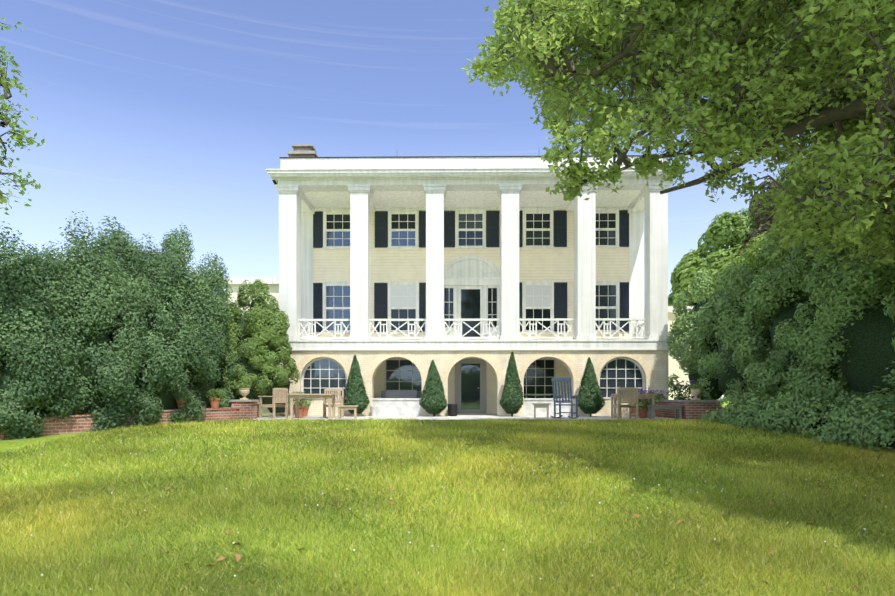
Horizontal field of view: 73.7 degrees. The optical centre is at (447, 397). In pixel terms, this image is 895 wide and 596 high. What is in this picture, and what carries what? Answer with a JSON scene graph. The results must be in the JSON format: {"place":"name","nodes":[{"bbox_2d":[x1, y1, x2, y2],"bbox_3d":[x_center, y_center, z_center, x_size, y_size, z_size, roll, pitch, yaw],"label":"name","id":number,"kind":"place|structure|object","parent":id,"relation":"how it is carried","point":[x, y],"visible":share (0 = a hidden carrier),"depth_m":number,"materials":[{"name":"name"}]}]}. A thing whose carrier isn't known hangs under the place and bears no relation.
{"place":"outdoors","nodes":[
{"label":"outdoors","id":0,"kind":"place"},
{"bbox_2d":[381,390,421,397],"bbox_3d":[-1.712,0.165,21.868,1.500,0.920,0.750,0,0,1],"label":"wicker sofa","id":1,"kind":"object","parent":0,"point":[400,394],"visible":0.25,"depth_m":21.95,"materials":[{"name":"grey wicker"}]},
{"bbox_2d":[0,0,810,397],"label":"sky","id":2,"kind":"structure","parent":0,"point":[156,117],"materials":[{"name":"blue"}]},
{"bbox_2d":[0,398,894,595],"bbox_3d":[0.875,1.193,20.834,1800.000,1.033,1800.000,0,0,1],"label":"ground","id":3,"kind":"structure","parent":0,"point":[6,445],"depth_m":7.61,"materials":[{"name":"green plant"}]},
{"bbox_2d":[0,17,44,214],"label":"tree","id":4,"kind":"object","parent":3,"relation":"on","point":[5,119],"visible":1,"depth_m":11.41,"materials":[{"name":"green plant"}]},
{"bbox_2d":[0,211,256,439],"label":"hedge","id":5,"kind":"object","parent":3,"relation":"on","point":[85,332],"visible":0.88,"depth_m":14.42,"materials":[{"name":"green plant"}]},
{"bbox_2d":[215,279,299,412],"bbox_3d":[-6.196,-1.684,19.370,2.918,4.473,1.770,0,0,-29],"label":"lime shrub","id":6,"kind":"object","parent":3,"relation":"on","point":[258,342],"visible":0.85,"depth_m":19.12,"materials":[{"name":"green plant"}]},
{"bbox_2d":[0,400,721,439],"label":"brick garden wall","id":7,"kind":"structure","parent":3,"relation":"on","point":[249,409],"depth_m":16.99,"materials":[{"name":"brick"}]},
{"bbox_2d":[176,399,186,408],"bbox_3d":[-7.138,0.167,16.038,0.318,0.260,0.310,0,0,1],"label":"flower pot","id":8,"kind":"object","parent":7,"relation":"on","point":[179,402],"depth_m":15.93,"materials":[{"name":"ceramic"}]},
{"bbox_2d":[172,386,192,399],"bbox_3d":[-7.152,-0.109,16.050,0.488,0.435,0.492,0,0,31],"label":"potted plant","id":9,"kind":"object","parent":8,"relation":"on","point":[190,393],"visible":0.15,"depth_m":16.04,"materials":[{"name":"green plant"}]},
{"bbox_2d":[209,398,220,407],"bbox_3d":[-6.625,0.145,16.981,0.318,0.260,0.310,0,0,1],"label":"flower pot","id":10,"kind":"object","parent":7,"relation":"on","point":[214,402],"depth_m":16.88,"materials":[{"name":"ceramic"}]},
{"bbox_2d":[205,389,223,399],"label":"potted plant","id":11,"kind":"object","parent":10,"relation":"on","point":[210,392],"visible":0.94,"depth_m":16.92,"materials":[{"name":"green plant"}]},
{"bbox_2d":[237,383,249,399],"bbox_3d":[-6.091,-0.215,17.862,0.405,0.529,0.396,0,0,1],"label":"urn","id":12,"kind":"object","parent":7,"relation":"on","point":[244,391],"visible":1,"depth_m":17.77,"materials":[{"name":"stone"}]},
{"bbox_2d":[666,380,694,399],"bbox_3d":[7.491,-0.232,18.858,1.078,0.688,1.102,0,0,1],"label":"flowering plant","id":13,"kind":"object","parent":7,"relation":"on","point":[682,397],"visible":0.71,"depth_m":18.76,"materials":[{"name":"green plant"}]},
{"bbox_2d":[689,383,702,399],"bbox_3d":[7.422,-0.193,17.852,0.395,0.504,0.436,0,0,1],"label":"urn","id":14,"kind":"object","parent":7,"relation":"on","point":[695,391],"visible":1,"depth_m":17.76,"materials":[{"name":"stone"}]},
{"bbox_2d":[224,144,693,415],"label":"house","id":15,"kind":"structure","parent":3,"relation":"on","point":[468,275],"depth_m":21.15,"materials":[{"name":"white paint"}]},
{"bbox_2d":[461,0,894,270],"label":"oak tree","id":16,"kind":"object","parent":3,"relation":"on","point":[823,71],"visible":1,"depth_m":9.12,"materials":[{"name":"green plant"}]},
{"bbox_2d":[668,208,760,305],"bbox_3d":[17.638,-5.057,34.400,10.683,12.073,7.784,0,0,1],"label":"green tree","id":17,"kind":"object","parent":3,"relation":"on","point":[719,234],"visible":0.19,"depth_m":33.48,"materials":[{"name":"green plant"}]},
{"bbox_2d":[733,151,808,263],"bbox_3d":[18.254,-5.620,25.858,11.377,13.198,9.015,0,0,1],"label":"copper beech tree","id":18,"kind":"object","parent":3,"relation":"on","point":[764,226],"visible":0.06,"depth_m":26.27,"materials":[{"name":"brown plant"}]},
{"bbox_2d":[666,166,894,453],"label":"boxwood shrub","id":19,"kind":"object","parent":3,"relation":"on","point":[819,351],"visible":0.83,"depth_m":13.59,"materials":[{"name":"green plant"}]},
{"bbox_2d":[712,122,892,397],"bbox_3d":[11.511,-3.232,13.373,4.909,9.697,16.612,0,0,-5],"label":"tree","id":20,"kind":"object","parent":3,"relation":"on","point":[751,256],"visible":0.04,"depth_m":18.22,"materials":[{"name":"green plant"}]},
{"bbox_2d":[240,414,688,420],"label":"patio","id":21,"kind":"structure","parent":0,"point":[473,416],"depth_m":19.17,"materials":[{"name":"stone"}]},
{"bbox_2d":[258,388,287,418],"bbox_3d":[-5.418,0.159,18.572,0.610,0.940,0.660,0,0,26],"label":"teak chair","id":22,"kind":"object","parent":21,"relation":"on","point":[280,395],"visible":1,"depth_m":18.41,"materials":[{"name":"brown wood"}]},
{"bbox_2d":[289,391,310,416],"bbox_3d":[-4.826,0.199,19.483,0.808,0.860,0.801,0,0,1],"label":"terracotta pot","id":23,"kind":"object","parent":21,"relation":"on","point":[301,410],"visible":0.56,"depth_m":19.36,"materials":[{"name":"ceramic"}]},
{"bbox_2d":[301,399,313,416],"bbox_3d":[-4.866,0.230,20.299,0.608,0.798,0.634,0,0,1],"label":"terracotta pot","id":24,"kind":"object","parent":21,"relation":"on","point":[306,410],"visible":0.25,"depth_m":20.23,"materials":[{"name":"ceramic"}]},
{"bbox_2d":[288,394,336,418],"bbox_3d":[-4.156,0.249,18.449,1.350,0.760,0.792,0,0,1],"label":"teak table","id":25,"kind":"object","parent":21,"relation":"on","point":[297,397],"visible":0.94,"depth_m":18.12,"materials":[{"name":"brown wood"}]},
{"bbox_2d":[323,388,343,417],"bbox_3d":[-3.693,0.159,19.329,0.660,0.940,0.610,0,0,-7],"label":"teak chair","id":26,"kind":"object","parent":21,"relation":"on","point":[339,398],"visible":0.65,"depth_m":19.57,"materials":[{"name":"brown wood"}]},
{"bbox_2d":[336,405,357,418],"bbox_3d":[-3.012,0.429,17.985,0.620,0.400,0.352,0,0,-3],"label":"side table","id":27,"kind":"object","parent":21,"relation":"on","point":[347,407],"visible":0.94,"depth_m":17.85,"materials":[{"name":"brown wood"}]},
{"bbox_2d":[344,355,369,413],"bbox_3d":[-3.119,-0.412,20.219,0.935,2.123,0.919,0,0,1],"label":"topiary shrub","id":28,"kind":"object","parent":21,"relation":"on","point":[355,391],"visible":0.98,"depth_m":20.08,"materials":[{"name":"green plant"}]},
{"bbox_2d":[370,406,377,415],"bbox_3d":[-2.557,0.459,20.679,0.276,0.340,0.269,0,0,1],"label":"white pot","id":29,"kind":"object","parent":21,"relation":"on","point":[373,409],"visible":1,"depth_m":20.59,"materials":[{"name":"stone"}]},
{"bbox_2d":[419,360,447,415],"bbox_3d":[-0.478,-0.330,20.252,0.994,1.959,1.003,0,0,1],"label":"topiary shrub","id":30,"kind":"object","parent":21,"relation":"on","point":[433,401],"visible":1,"depth_m":20.01,"materials":[{"name":"green plant"}]},
{"bbox_2d":[448,404,456,415],"bbox_3d":[0.173,0.419,20.643,0.340,0.420,0.331,0,0,1],"label":"dark bin","id":31,"kind":"object","parent":21,"relation":"on","point":[452,409],"visible":1,"depth_m":20.49,"materials":[{"name":"metal"}]},
{"bbox_2d":[499,352,523,416],"bbox_3d":[2.161,-0.467,20.194,0.863,2.232,0.830,0,0,1],"label":"topiary shrub","id":32,"kind":"object","parent":21,"relation":"on","point":[511,399],"visible":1,"depth_m":20.00,"materials":[{"name":"green plant"}]},
{"bbox_2d":[532,403,550,418],"bbox_3d":[2.840,0.394,18.059,0.550,0.470,0.442,0,0,7],"label":"side table","id":33,"kind":"object","parent":21,"relation":"on","point":[541,405],"visible":0.98,"depth_m":17.87,"materials":[{"name":"white wood"}]},
{"bbox_2d":[550,378,579,418],"bbox_3d":[3.596,0.012,18.206,0.600,1.229,0.985,0,0,31],"label":"rocking chair","id":34,"kind":"object","parent":21,"relation":"on","point":[570,396],"visible":1,"depth_m":17.99,"materials":[{"name":"paint"}]},
{"bbox_2d":[578,357,604,416],"bbox_3d":[4.828,-0.372,20.220,0.956,2.042,0.958,0,0,1],"label":"topiary shrub","id":35,"kind":"object","parent":21,"relation":"on","point":[591,401],"visible":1,"depth_m":19.95,"materials":[{"name":"green plant"}]},
{"bbox_2d":[610,387,638,418],"bbox_3d":[5.285,0.159,17.842,0.660,0.940,0.610,0,0,-4],"label":"teak chair","id":36,"kind":"object","parent":21,"relation":"on","point":[627,397],"visible":0.96,"depth_m":17.56,"materials":[{"name":"brown wood"}]},
{"bbox_2d":[611,394,656,417],"bbox_3d":[5.796,0.249,18.570,1.200,0.760,0.742,0,0,1],"label":"teak table","id":37,"kind":"object","parent":21,"relation":"on","point":[648,396],"visible":0.54,"depth_m":18.27,"materials":[{"name":"brown wood"}]},
{"bbox_2d":[628,388,641,416],"bbox_3d":[6.363,0.130,20.290,0.762,0.999,0.740,0,0,44],"label":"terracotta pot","id":38,"kind":"object","parent":21,"relation":"on","point":[633,410],"visible":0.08,"depth_m":20.15,"materials":[{"name":"ceramic"}]},
{"bbox_2d":[633,390,650,417],"bbox_3d":[6.145,0.174,18.826,0.618,0.911,0.596,0,0,1],"label":"terracotta pot","id":39,"kind":"object","parent":21,"relation":"on","point":[642,411],"visible":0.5,"depth_m":18.73,"materials":[{"name":"ceramic"}]},
{"bbox_2d":[638,387,660,407],"bbox_3d":[6.555,0.136,19.456,0.762,0.987,0.736,0,0,1],"label":"flowering plant","id":40,"kind":"object","parent":21,"relation":"on","point":[650,392],"visible":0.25,"depth_m":19.37,"materials":[{"name":"plant"}]},
{"bbox_2d":[655,390,667,415],"bbox_3d":[7.223,0.167,20.421,0.632,0.925,0.651,0,0,1],"label":"terracotta pot","id":41,"kind":"object","parent":21,"relation":"on","point":[659,397],"visible":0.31,"depth_m":20.32,"materials":[{"name":"ceramic"}]},
{"bbox_2d":[647,405,682,418],"bbox_3d":[6.455,0.419,17.712,0.950,0.420,0.372,0,0,-2],"label":"bench","id":42,"kind":"object","parent":21,"relation":"on","point":[654,407],"visible":0.88,"depth_m":17.57,"materials":[{"name":"grey wood"}]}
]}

